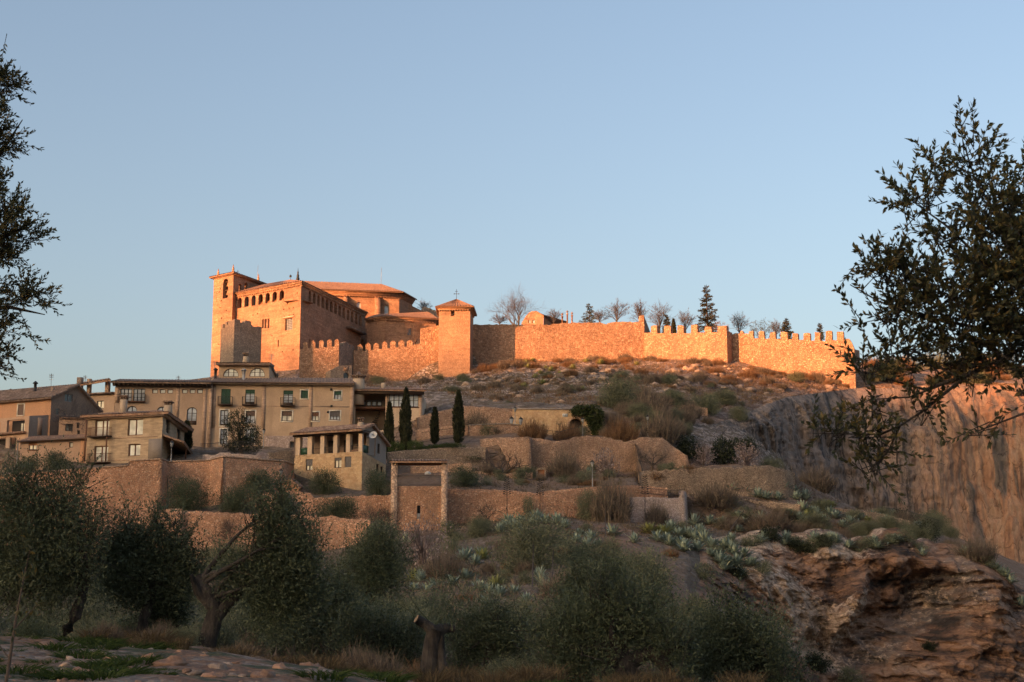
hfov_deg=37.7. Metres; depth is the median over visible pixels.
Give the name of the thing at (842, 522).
agave
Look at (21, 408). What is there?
window
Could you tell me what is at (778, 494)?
agave
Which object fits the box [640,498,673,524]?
dry shrub
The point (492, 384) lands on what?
dry shrub
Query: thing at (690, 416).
dry shrub
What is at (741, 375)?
rusty shrub
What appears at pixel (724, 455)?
evergreen bush
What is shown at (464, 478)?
olive bush
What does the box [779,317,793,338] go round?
spruce tree
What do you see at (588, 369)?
rusty shrub
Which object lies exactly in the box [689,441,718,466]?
blossom shrub
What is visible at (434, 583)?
agave
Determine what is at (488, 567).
dry shrub
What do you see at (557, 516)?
agave
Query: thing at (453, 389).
dry shrub
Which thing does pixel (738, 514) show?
agave
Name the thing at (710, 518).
agave
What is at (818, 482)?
dry shrub
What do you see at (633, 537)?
agave
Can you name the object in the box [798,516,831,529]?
scrub bush
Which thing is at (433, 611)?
scrub bush
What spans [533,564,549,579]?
agave
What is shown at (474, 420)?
dry shrub
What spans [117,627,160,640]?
grass tuft
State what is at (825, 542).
evergreen bush
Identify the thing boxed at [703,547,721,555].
agave
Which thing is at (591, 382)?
dry shrub
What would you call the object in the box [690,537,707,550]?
agave
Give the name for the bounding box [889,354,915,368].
scrub bush
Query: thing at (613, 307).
bare tree
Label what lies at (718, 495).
dry shrub
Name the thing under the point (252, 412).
window
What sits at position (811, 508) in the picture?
agave
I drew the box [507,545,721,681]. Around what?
olive tree
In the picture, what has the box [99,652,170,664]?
grass tuft
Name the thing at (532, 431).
rusty shrub
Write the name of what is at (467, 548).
agave
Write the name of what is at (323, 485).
olive bush
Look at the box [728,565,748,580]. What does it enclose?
scrub bush
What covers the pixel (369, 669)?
grass tuft
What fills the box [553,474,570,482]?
dry shrub
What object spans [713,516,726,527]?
dry shrub
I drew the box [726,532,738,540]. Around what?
agave
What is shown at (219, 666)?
loose stone
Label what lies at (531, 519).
agave
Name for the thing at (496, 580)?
agave
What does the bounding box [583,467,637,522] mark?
dry shrub
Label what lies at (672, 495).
railing
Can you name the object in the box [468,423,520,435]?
parapet wall
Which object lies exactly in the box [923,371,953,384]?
scrub bush
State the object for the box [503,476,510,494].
agave stalk
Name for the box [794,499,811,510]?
agave
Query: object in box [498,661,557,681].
grass tuft
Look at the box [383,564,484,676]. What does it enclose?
pruned trunk
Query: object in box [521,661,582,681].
grass tuft
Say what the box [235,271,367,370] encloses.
castle keep
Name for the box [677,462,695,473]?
dry shrub
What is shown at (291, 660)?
grass tuft
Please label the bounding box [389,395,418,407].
window
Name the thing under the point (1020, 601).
agave
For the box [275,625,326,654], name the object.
scrub bush
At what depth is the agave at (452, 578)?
106.78 m
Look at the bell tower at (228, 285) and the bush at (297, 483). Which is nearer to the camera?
the bush at (297, 483)
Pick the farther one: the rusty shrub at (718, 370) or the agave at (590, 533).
the rusty shrub at (718, 370)
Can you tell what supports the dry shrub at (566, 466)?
on the hillside
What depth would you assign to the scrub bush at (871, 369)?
313.22 m
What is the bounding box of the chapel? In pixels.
[364,312,438,349]
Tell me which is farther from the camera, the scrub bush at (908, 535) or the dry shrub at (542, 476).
the dry shrub at (542, 476)
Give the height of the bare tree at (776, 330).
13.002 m
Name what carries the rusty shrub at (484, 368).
on the hillside
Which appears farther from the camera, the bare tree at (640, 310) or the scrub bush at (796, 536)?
the bare tree at (640, 310)
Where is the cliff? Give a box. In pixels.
[721,385,1023,563]
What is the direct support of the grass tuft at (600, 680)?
on the ground at (198, 661)
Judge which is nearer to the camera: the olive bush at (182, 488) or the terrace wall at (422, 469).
the olive bush at (182, 488)
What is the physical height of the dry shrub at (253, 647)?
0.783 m
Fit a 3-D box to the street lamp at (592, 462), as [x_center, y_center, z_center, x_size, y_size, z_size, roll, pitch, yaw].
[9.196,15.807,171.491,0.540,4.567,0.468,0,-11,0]
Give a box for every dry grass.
[364,356,844,411]
[447,467,879,536]
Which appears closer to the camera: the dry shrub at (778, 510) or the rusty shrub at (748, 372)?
the dry shrub at (778, 510)
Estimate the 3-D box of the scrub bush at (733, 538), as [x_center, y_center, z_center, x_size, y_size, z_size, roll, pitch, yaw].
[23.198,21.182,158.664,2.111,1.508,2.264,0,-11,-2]
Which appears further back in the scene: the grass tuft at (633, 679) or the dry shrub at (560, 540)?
the dry shrub at (560, 540)
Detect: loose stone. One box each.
[59,662,71,666]
[182,668,191,673]
[186,669,204,674]
[208,663,227,669]
[215,672,226,676]
[250,669,275,677]
[272,662,288,669]
[299,662,316,666]
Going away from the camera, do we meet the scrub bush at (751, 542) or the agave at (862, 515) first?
the scrub bush at (751, 542)
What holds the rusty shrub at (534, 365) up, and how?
on the hillside
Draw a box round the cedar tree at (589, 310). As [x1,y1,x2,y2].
[579,303,596,322]
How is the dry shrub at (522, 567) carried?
on the hillside
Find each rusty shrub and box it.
[475,363,492,371]
[489,363,497,368]
[496,358,511,369]
[510,358,526,367]
[510,417,550,438]
[528,360,542,368]
[551,420,586,440]
[552,357,563,362]
[562,360,575,366]
[563,366,579,376]
[581,365,599,373]
[587,354,596,360]
[592,412,644,441]
[593,356,612,364]
[616,352,634,359]
[618,356,631,362]
[629,372,645,379]
[632,368,649,374]
[644,353,657,360]
[655,358,669,361]
[685,355,699,363]
[689,374,703,382]
[697,357,708,362]
[701,380,718,386]
[703,360,714,366]
[707,367,725,373]
[711,358,724,364]
[722,373,738,380]
[737,371,745,376]
[744,366,760,378]
[752,367,765,373]
[761,367,773,374]
[773,373,783,377]
[822,379,833,384]
[833,378,840,384]
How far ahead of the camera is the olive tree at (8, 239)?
20.55 m
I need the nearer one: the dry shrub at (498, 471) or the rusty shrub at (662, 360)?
the dry shrub at (498, 471)
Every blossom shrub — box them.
[399,511,450,567]
[591,447,624,476]
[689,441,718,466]
[730,437,763,465]
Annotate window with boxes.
[16,403,24,415]
[20,422,24,430]
[27,442,36,450]
[65,394,71,401]
[65,424,72,430]
[95,446,107,461]
[96,420,109,435]
[97,401,103,408]
[121,389,131,400]
[127,406,136,411]
[128,419,142,435]
[129,444,139,455]
[133,389,144,400]
[166,420,168,432]
[187,407,196,424]
[219,409,229,426]
[219,428,227,444]
[221,389,230,403]
[245,390,254,403]
[245,410,255,423]
[245,427,255,444]
[280,410,292,421]
[283,390,292,404]
[286,318,292,329]
[300,389,308,399]
[306,459,312,470]
[311,411,319,421]
[329,410,340,420]
[333,390,342,400]
[335,458,341,467]
[345,456,350,466]
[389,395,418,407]
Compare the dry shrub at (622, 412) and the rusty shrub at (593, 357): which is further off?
the rusty shrub at (593, 357)
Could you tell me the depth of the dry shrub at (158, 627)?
41.64 m
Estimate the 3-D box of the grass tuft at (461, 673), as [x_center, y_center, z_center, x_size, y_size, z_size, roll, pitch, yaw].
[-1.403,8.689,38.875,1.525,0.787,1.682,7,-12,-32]
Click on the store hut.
(541, 470)
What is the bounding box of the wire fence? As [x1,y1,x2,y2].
[884,507,939,529]
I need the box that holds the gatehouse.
[326,365,351,377]
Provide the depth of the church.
369.32 m
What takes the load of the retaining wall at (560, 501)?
on the hillside
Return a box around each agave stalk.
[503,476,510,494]
[531,545,533,586]
[536,478,543,495]
[641,476,648,494]
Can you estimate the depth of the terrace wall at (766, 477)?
184.59 m
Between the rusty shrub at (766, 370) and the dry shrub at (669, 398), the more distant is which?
the rusty shrub at (766, 370)
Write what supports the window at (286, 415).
in the yellow house at (271, 402)
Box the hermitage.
[521,311,566,324]
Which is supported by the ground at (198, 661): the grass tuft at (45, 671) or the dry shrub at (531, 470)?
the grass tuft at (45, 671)
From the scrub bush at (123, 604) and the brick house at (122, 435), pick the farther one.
the brick house at (122, 435)
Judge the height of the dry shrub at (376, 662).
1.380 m
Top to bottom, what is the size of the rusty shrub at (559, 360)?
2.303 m
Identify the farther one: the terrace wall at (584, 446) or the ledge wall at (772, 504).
the terrace wall at (584, 446)
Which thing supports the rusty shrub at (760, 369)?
on the hillside
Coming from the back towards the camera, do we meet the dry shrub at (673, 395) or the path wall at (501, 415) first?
the dry shrub at (673, 395)
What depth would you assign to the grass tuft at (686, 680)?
38.04 m
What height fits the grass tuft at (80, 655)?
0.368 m
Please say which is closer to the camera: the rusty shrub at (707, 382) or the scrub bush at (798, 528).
the scrub bush at (798, 528)
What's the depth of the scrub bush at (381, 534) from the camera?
115.76 m
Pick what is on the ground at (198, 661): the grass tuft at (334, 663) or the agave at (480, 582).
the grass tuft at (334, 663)
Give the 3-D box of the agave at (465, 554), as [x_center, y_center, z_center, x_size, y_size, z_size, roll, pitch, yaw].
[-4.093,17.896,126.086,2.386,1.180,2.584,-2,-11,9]
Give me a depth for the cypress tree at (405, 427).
191.41 m
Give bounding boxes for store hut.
[536,468,545,476]
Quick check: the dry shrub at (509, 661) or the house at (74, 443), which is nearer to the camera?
the dry shrub at (509, 661)
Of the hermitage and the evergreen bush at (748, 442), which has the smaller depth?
the evergreen bush at (748, 442)
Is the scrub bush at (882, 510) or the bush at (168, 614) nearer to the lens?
the bush at (168, 614)
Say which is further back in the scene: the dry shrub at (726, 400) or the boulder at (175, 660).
the dry shrub at (726, 400)
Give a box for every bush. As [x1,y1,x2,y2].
[4,609,57,636]
[5,604,62,636]
[16,454,39,472]
[36,607,77,637]
[39,448,74,470]
[56,583,128,637]
[72,611,117,637]
[82,618,133,635]
[87,577,112,602]
[101,610,162,629]
[106,592,141,610]
[108,609,149,634]
[109,615,151,632]
[111,572,205,632]
[161,472,215,509]
[180,602,201,629]
[183,601,256,640]
[184,612,242,647]
[188,595,207,625]
[196,544,217,565]
[203,513,243,548]
[206,481,259,512]
[206,534,252,567]
[208,580,226,598]
[214,564,239,582]
[219,623,243,647]
[224,587,257,635]
[239,623,267,645]
[240,467,274,493]
[244,600,276,647]
[257,605,328,658]
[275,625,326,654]
[278,479,302,491]
[278,491,304,514]
[287,549,375,653]
[306,466,342,494]
[311,493,360,518]
[316,579,432,670]
[337,585,376,637]
[346,510,414,579]
[360,467,390,495]
[370,590,427,626]
[373,610,411,649]
[390,606,438,649]
[391,588,456,644]
[396,545,417,565]
[401,589,459,634]
[407,609,447,647]
[432,575,545,675]
[440,534,465,552]
[447,461,486,487]
[469,591,550,639]
[489,506,579,571]
[514,569,537,583]
[521,492,537,516]
[553,540,600,564]
[557,559,597,575]
[573,537,624,567]
[574,485,608,519]
[589,370,642,408]
[590,589,658,648]
[604,537,688,613]
[609,548,654,579]
[657,568,824,681]
[668,588,720,641]
[671,433,704,462]
[694,560,721,581]
[706,543,731,557]
[707,434,741,464]
[724,535,741,543]
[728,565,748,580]
[734,603,801,661]
[735,435,760,458]
[737,532,764,546]
[740,537,752,545]
[752,559,772,574]
[754,524,783,541]
[756,455,784,468]
[786,520,807,533]
[787,537,808,553]
[788,534,803,543]
[790,517,804,525]
[796,515,828,529]
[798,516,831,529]
[799,510,833,529]
[800,519,817,530]
[800,540,818,554]
[802,537,819,552]
[806,650,834,674]
[813,534,833,548]
[814,533,837,548]
[832,525,857,538]
[834,663,869,681]
[844,520,871,536]
[852,539,869,551]
[856,519,880,531]
[860,367,881,382]
[860,534,881,549]
[861,357,884,367]
[870,353,907,371]
[872,363,895,382]
[872,506,893,515]
[874,512,900,528]
[878,360,908,381]
[878,532,901,544]
[886,518,921,538]
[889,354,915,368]
[890,507,916,524]
[893,373,916,385]
[893,506,913,518]
[896,526,916,544]
[901,523,920,538]
[911,540,928,549]
[912,361,926,370]
[912,522,936,541]
[914,511,951,536]
[915,519,939,542]
[916,508,953,527]
[920,640,938,651]
[921,349,948,368]
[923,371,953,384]
[923,373,943,384]
[942,525,960,538]
[942,535,964,544]
[958,543,983,557]
[963,363,989,383]
[974,372,992,383]
[978,551,997,567]
[987,350,1017,373]
[996,373,1012,379]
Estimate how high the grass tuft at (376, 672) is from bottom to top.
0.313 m
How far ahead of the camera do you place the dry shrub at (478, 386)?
267.30 m
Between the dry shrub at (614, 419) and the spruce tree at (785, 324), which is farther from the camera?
the spruce tree at (785, 324)
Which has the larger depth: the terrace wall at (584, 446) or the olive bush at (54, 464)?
the terrace wall at (584, 446)
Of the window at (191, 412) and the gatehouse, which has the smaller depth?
the window at (191, 412)
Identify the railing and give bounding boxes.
[200,441,257,454]
[421,426,468,441]
[547,426,591,439]
[640,487,681,496]
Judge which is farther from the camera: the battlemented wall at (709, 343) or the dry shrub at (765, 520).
the battlemented wall at (709, 343)
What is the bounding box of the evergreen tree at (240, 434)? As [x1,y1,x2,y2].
[219,406,262,453]
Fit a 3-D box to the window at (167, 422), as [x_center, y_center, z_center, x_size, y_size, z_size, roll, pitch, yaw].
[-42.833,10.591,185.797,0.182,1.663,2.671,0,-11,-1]
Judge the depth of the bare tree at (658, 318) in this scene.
349.79 m
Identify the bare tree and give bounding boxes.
[37,391,106,437]
[361,502,408,534]
[404,317,429,344]
[417,298,431,307]
[475,500,502,519]
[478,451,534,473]
[488,282,547,324]
[489,312,507,324]
[545,309,561,323]
[593,309,610,321]
[598,298,631,321]
[629,299,648,321]
[633,451,670,470]
[636,300,684,332]
[678,310,698,329]
[730,311,755,333]
[749,317,778,338]
[768,319,782,333]
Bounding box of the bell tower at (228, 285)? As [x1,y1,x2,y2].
[209,264,266,376]
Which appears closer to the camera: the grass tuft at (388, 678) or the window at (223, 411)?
the grass tuft at (388, 678)
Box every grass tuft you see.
[0,648,28,651]
[0,661,56,674]
[8,634,44,638]
[11,669,78,679]
[14,640,88,650]
[17,658,66,663]
[20,664,108,676]
[29,672,83,679]
[42,649,117,658]
[43,634,111,642]
[47,666,147,680]
[55,647,117,655]
[61,658,139,669]
[70,636,131,645]
[73,625,117,637]
[75,642,125,649]
[76,636,125,641]
[84,656,156,667]
[91,663,164,673]
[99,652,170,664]
[109,642,157,648]
[113,640,173,648]
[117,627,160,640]
[124,628,183,642]
[125,635,154,645]
[131,669,181,675]
[135,645,183,649]
[141,641,187,647]
[146,668,181,670]
[151,634,199,643]
[162,635,199,649]
[203,645,240,653]
[231,647,255,655]
[238,647,265,655]
[261,654,290,662]
[278,655,315,663]
[283,667,360,681]
[298,651,352,670]
[298,652,337,662]
[322,663,368,670]
[333,670,423,681]
[348,666,381,672]
[350,669,399,676]
[365,666,410,675]
[402,662,459,681]
[434,662,485,681]
[449,672,484,681]
[464,666,520,681]
[495,666,544,681]
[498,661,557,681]
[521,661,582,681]
[590,675,623,681]
[607,671,650,681]
[636,668,658,681]
[637,664,685,681]
[669,674,699,681]
[710,668,763,681]
[717,670,773,681]
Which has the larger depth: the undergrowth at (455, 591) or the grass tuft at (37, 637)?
the undergrowth at (455, 591)
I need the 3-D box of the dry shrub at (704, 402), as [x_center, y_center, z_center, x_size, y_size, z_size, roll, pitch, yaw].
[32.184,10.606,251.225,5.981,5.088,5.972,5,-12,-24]
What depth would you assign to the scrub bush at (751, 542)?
159.51 m
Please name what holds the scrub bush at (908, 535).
on the rock outcrop
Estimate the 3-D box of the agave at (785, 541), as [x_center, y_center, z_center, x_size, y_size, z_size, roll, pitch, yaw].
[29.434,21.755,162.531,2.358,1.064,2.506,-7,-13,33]
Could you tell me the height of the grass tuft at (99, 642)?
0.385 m
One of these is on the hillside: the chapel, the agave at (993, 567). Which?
the chapel
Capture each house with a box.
[0,374,102,444]
[16,434,86,470]
[58,415,87,434]
[80,395,193,464]
[111,376,212,447]
[210,352,365,447]
[289,417,390,489]
[354,383,425,431]
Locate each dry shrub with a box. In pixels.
[89,617,127,638]
[121,618,170,634]
[133,620,177,630]
[137,618,181,637]
[165,623,204,646]
[219,641,274,656]
[323,638,380,667]
[346,643,415,673]
[369,375,385,381]
[371,377,383,384]
[397,654,419,680]
[416,375,431,383]
[416,537,473,580]
[432,373,445,379]
[437,517,464,538]
[442,384,462,391]
[453,591,478,601]
[455,373,469,380]
[463,404,492,425]
[463,514,492,537]
[469,369,480,373]
[470,382,487,390]
[470,517,495,529]
[476,652,538,681]
[477,560,496,574]
[478,461,496,474]
[480,425,496,434]
[482,475,493,484]
[486,377,503,388]
[487,391,504,399]
[493,468,507,477]
[494,473,507,480]
[494,569,514,583]
[509,465,528,478]
[512,383,528,391]
[513,557,538,574]
[515,478,528,484]
[518,463,536,476]
[528,384,544,393]
[530,564,576,596]
[535,472,548,480]
[539,371,554,378]
[541,447,587,476]
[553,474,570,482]
[553,535,568,546]
[555,383,573,393]
[565,475,581,485]
[570,465,591,480]
[571,383,582,391]
[574,468,591,482]
[581,523,594,529]
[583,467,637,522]
[583,478,599,485]
[585,379,600,384]
[587,462,598,471]
[598,425,613,435]
[598,665,617,680]
[599,467,618,477]
[601,536,621,549]
[603,408,626,426]
[612,400,634,411]
[616,368,630,377]
[617,407,631,415]
[621,382,678,413]
[624,400,654,417]
[629,381,655,399]
[629,413,645,422]
[629,421,644,431]
[635,405,690,444]
[638,520,657,530]
[640,409,667,421]
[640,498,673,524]
[643,371,663,383]
[646,402,673,423]
[649,468,665,480]
[656,463,665,469]
[658,393,675,405]
[660,373,678,384]
[660,388,679,399]
[661,546,681,556]
[662,370,679,378]
[662,461,680,469]
[663,390,690,406]
[664,417,689,438]
[667,407,685,419]
[669,519,691,529]
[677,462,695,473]
[678,402,700,424]
[679,402,704,418]
[682,385,696,392]
[688,391,721,415]
[689,478,745,510]
[694,370,707,377]
[695,373,708,379]
[700,415,715,423]
[702,395,722,413]
[710,387,739,405]
[713,514,737,530]
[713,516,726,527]
[717,385,736,402]
[719,503,733,511]
[727,405,750,421]
[728,496,745,507]
[732,516,745,525]
[736,506,758,518]
[740,508,792,530]
[757,374,776,383]
[768,504,793,518]
[776,383,789,388]
[782,508,799,516]
[784,509,798,519]
[787,370,805,382]
[792,464,843,494]
[808,499,835,510]
[809,368,826,379]
[841,509,863,517]
[843,511,859,520]
[851,539,865,548]
[946,530,1003,562]
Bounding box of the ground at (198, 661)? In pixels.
[0,636,412,681]
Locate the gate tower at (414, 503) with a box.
[390,459,448,530]
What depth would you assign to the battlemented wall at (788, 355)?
315.41 m
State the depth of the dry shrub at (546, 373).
278.00 m
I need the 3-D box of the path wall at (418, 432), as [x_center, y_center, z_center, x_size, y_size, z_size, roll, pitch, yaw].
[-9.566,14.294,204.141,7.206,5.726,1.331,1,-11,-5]
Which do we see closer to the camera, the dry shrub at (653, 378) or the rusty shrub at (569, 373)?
the dry shrub at (653, 378)
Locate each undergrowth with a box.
[0,527,718,676]
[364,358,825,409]
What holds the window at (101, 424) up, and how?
in the brick house at (122, 435)
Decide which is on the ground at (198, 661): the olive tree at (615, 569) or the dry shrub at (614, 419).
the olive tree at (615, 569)
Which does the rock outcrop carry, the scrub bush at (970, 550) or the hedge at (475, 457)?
the scrub bush at (970, 550)
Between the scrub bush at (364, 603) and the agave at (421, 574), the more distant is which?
the agave at (421, 574)
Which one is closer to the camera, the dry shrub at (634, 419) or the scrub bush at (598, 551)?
the scrub bush at (598, 551)
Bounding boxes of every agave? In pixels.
[400,531,414,542]
[405,567,423,581]
[406,581,423,589]
[412,569,429,581]
[413,582,435,590]
[426,577,442,586]
[438,574,463,586]
[450,547,472,560]
[453,568,480,578]
[458,546,477,554]
[465,553,482,564]
[470,577,489,589]
[471,546,495,559]
[480,581,494,593]
[486,573,504,588]
[488,582,509,596]
[491,522,508,532]
[496,513,513,522]
[503,517,523,527]
[504,520,520,530]
[506,584,522,593]
[519,591,536,601]
[522,512,539,524]
[524,509,542,521]
[531,572,549,585]
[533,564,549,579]
[537,512,552,523]
[545,365,557,370]
[548,510,566,523]
[556,518,572,527]
[568,363,577,368]
[570,532,582,542]
[572,527,587,535]
[576,535,598,546]
[582,529,599,539]
[592,538,603,546]
[595,359,604,363]
[599,523,625,535]
[627,531,644,542]
[637,522,661,533]
[647,529,665,540]
[655,524,674,534]
[660,530,674,541]
[661,519,683,531]
[662,534,677,544]
[671,526,688,535]
[671,540,698,552]
[674,534,692,543]
[674,535,698,546]
[681,525,698,537]
[683,512,703,525]
[688,530,700,539]
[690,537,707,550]
[691,522,713,532]
[695,529,711,542]
[698,514,717,523]
[702,536,726,547]
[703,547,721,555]
[709,549,732,563]
[715,537,727,548]
[718,560,738,570]
[722,539,739,550]
[724,544,745,554]
[725,555,743,566]
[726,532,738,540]
[731,553,746,565]
[732,510,744,516]
[733,524,746,532]
[734,547,754,556]
[742,556,758,565]
[744,555,763,565]
[748,486,764,496]
[752,533,768,542]
[754,490,777,498]
[773,491,786,499]
[778,530,798,541]
[780,537,790,544]
[789,490,803,499]
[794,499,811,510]
[801,488,812,499]
[803,530,820,540]
[806,505,820,512]
[810,506,823,514]
[821,506,834,514]
[826,509,846,517]
[834,519,850,526]
[834,532,844,542]
[843,514,858,522]
[843,537,856,547]
[857,512,868,519]
[865,540,890,548]
[866,534,881,541]
[884,536,903,543]
[917,548,928,555]
[988,560,1004,568]
[995,563,1007,573]
[998,566,1016,576]
[1005,574,1022,583]
[1012,595,1023,605]
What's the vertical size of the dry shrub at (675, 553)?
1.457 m
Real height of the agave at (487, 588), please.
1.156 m
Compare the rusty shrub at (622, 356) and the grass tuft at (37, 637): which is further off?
the rusty shrub at (622, 356)
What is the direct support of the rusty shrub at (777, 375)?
on the hillside
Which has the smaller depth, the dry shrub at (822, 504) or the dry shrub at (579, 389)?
the dry shrub at (822, 504)
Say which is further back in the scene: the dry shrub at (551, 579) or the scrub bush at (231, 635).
the dry shrub at (551, 579)
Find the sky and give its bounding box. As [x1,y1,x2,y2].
[0,0,1023,392]
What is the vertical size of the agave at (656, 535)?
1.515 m
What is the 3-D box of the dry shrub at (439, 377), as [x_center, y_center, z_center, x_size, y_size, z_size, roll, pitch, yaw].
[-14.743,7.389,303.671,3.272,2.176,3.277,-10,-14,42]
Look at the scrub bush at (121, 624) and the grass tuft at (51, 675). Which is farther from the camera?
the scrub bush at (121, 624)
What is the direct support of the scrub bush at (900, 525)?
on the rock outcrop
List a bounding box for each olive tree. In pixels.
[0,34,72,381]
[0,434,131,636]
[84,484,212,632]
[189,460,352,655]
[320,504,420,611]
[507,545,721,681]
[542,542,604,643]
[588,541,643,672]
[801,95,1023,504]
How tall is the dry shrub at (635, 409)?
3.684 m
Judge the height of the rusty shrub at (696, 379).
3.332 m
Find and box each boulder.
[35,639,58,645]
[72,666,92,671]
[152,655,187,666]
[200,671,222,677]
[604,368,614,372]
[745,387,757,391]
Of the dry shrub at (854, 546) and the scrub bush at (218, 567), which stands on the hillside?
the scrub bush at (218, 567)
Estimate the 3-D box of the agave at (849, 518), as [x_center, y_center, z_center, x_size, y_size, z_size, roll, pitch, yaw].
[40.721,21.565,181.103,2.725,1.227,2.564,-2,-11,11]
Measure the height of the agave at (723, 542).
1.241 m
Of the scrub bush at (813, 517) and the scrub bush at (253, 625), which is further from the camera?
the scrub bush at (813, 517)
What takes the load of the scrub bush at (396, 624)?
on the hillside
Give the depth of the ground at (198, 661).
32.22 m
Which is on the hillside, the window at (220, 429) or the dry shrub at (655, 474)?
the dry shrub at (655, 474)
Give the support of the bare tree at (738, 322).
on the hillside
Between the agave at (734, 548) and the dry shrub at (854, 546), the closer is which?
the agave at (734, 548)
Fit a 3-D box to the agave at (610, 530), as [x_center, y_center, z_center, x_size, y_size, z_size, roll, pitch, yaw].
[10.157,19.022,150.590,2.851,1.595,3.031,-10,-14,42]
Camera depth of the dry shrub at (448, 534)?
152.12 m
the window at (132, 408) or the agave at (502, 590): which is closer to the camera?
the agave at (502, 590)
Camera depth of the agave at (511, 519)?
152.20 m
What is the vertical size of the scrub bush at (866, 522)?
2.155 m
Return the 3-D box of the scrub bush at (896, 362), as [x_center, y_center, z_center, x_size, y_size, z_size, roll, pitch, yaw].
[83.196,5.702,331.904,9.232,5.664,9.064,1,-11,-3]
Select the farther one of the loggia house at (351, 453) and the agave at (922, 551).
the loggia house at (351, 453)
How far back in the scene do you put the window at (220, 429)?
209.34 m
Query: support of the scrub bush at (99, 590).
on the hillside
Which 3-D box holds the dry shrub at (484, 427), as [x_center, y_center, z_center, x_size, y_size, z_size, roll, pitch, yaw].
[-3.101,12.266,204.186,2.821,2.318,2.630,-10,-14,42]
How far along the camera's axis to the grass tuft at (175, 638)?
40.64 m
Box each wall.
[1,458,168,550]
[92,509,184,563]
[168,456,222,508]
[184,511,370,565]
[202,452,268,459]
[222,456,294,502]
[255,491,390,521]
[268,447,306,462]
[299,339,338,377]
[339,342,353,374]
[353,325,438,381]
[387,446,485,467]
[410,462,532,478]
[415,425,467,441]
[416,406,511,429]
[421,307,438,317]
[447,488,541,524]
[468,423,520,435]
[473,315,649,367]
[480,436,532,469]
[512,408,591,434]
[532,436,689,471]
[539,485,667,520]
[629,491,687,522]
[638,465,794,497]
[644,325,732,363]
[679,404,707,416]
[732,331,859,388]
[744,499,800,511]
[833,508,909,524]
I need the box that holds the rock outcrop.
[695,527,1023,681]
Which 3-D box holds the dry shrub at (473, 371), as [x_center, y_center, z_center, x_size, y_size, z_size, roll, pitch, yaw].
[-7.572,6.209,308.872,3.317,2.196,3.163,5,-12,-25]
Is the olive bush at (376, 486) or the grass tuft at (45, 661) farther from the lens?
the olive bush at (376, 486)
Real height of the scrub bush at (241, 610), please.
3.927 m
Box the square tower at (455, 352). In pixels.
[435,289,476,377]
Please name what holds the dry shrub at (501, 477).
on the hillside
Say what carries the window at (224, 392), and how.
in the yellow house at (271, 402)
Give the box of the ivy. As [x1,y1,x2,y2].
[569,402,604,434]
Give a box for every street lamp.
[170,441,173,460]
[590,460,593,486]
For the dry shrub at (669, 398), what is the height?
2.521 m
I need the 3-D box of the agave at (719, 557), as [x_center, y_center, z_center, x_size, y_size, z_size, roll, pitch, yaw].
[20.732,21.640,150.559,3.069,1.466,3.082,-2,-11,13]
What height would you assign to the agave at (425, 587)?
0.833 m
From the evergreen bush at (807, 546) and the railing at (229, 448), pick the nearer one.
the evergreen bush at (807, 546)
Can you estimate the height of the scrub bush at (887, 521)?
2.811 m
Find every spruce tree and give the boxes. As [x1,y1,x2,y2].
[661,314,671,332]
[695,284,718,332]
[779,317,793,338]
[816,323,824,340]
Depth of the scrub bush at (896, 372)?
318.85 m
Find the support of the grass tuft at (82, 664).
on the ground at (198, 661)
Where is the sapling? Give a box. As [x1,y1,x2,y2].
[0,531,45,681]
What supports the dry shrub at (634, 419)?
on the hillside
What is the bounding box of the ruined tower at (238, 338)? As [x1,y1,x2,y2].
[220,319,261,361]
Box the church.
[305,268,423,343]
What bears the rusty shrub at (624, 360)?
on the hillside
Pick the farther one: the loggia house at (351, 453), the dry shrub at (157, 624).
the loggia house at (351, 453)
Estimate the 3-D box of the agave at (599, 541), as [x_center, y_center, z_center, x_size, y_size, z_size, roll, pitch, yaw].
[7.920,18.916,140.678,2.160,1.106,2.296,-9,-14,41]
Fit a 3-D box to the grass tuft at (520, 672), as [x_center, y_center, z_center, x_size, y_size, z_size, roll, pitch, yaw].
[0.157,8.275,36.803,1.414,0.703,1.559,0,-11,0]
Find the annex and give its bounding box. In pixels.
[0,415,48,450]
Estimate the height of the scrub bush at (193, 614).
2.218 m
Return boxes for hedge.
[386,440,408,453]
[405,438,423,449]
[421,444,443,449]
[436,441,469,447]
[462,455,481,460]
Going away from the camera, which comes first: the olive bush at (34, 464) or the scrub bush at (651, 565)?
the scrub bush at (651, 565)
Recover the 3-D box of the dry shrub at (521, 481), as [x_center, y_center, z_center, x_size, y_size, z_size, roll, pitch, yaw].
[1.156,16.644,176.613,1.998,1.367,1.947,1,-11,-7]
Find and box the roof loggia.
[77,375,114,412]
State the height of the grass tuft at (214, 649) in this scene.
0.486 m
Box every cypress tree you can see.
[184,419,192,448]
[383,401,394,458]
[398,386,412,449]
[429,406,439,443]
[452,389,464,442]
[671,318,676,332]
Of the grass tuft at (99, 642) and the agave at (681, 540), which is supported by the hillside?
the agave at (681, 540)
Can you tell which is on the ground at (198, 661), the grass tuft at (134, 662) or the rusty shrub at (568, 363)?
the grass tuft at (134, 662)
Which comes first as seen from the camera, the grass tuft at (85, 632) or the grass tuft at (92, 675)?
the grass tuft at (92, 675)
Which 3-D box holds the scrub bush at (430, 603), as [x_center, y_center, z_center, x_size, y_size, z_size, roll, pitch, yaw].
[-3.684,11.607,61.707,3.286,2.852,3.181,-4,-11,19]
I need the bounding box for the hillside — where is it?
[0,355,1023,681]
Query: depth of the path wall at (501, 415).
214.30 m
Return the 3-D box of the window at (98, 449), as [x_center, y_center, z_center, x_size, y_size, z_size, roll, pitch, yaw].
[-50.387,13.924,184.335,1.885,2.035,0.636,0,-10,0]
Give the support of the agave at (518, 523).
on the hillside

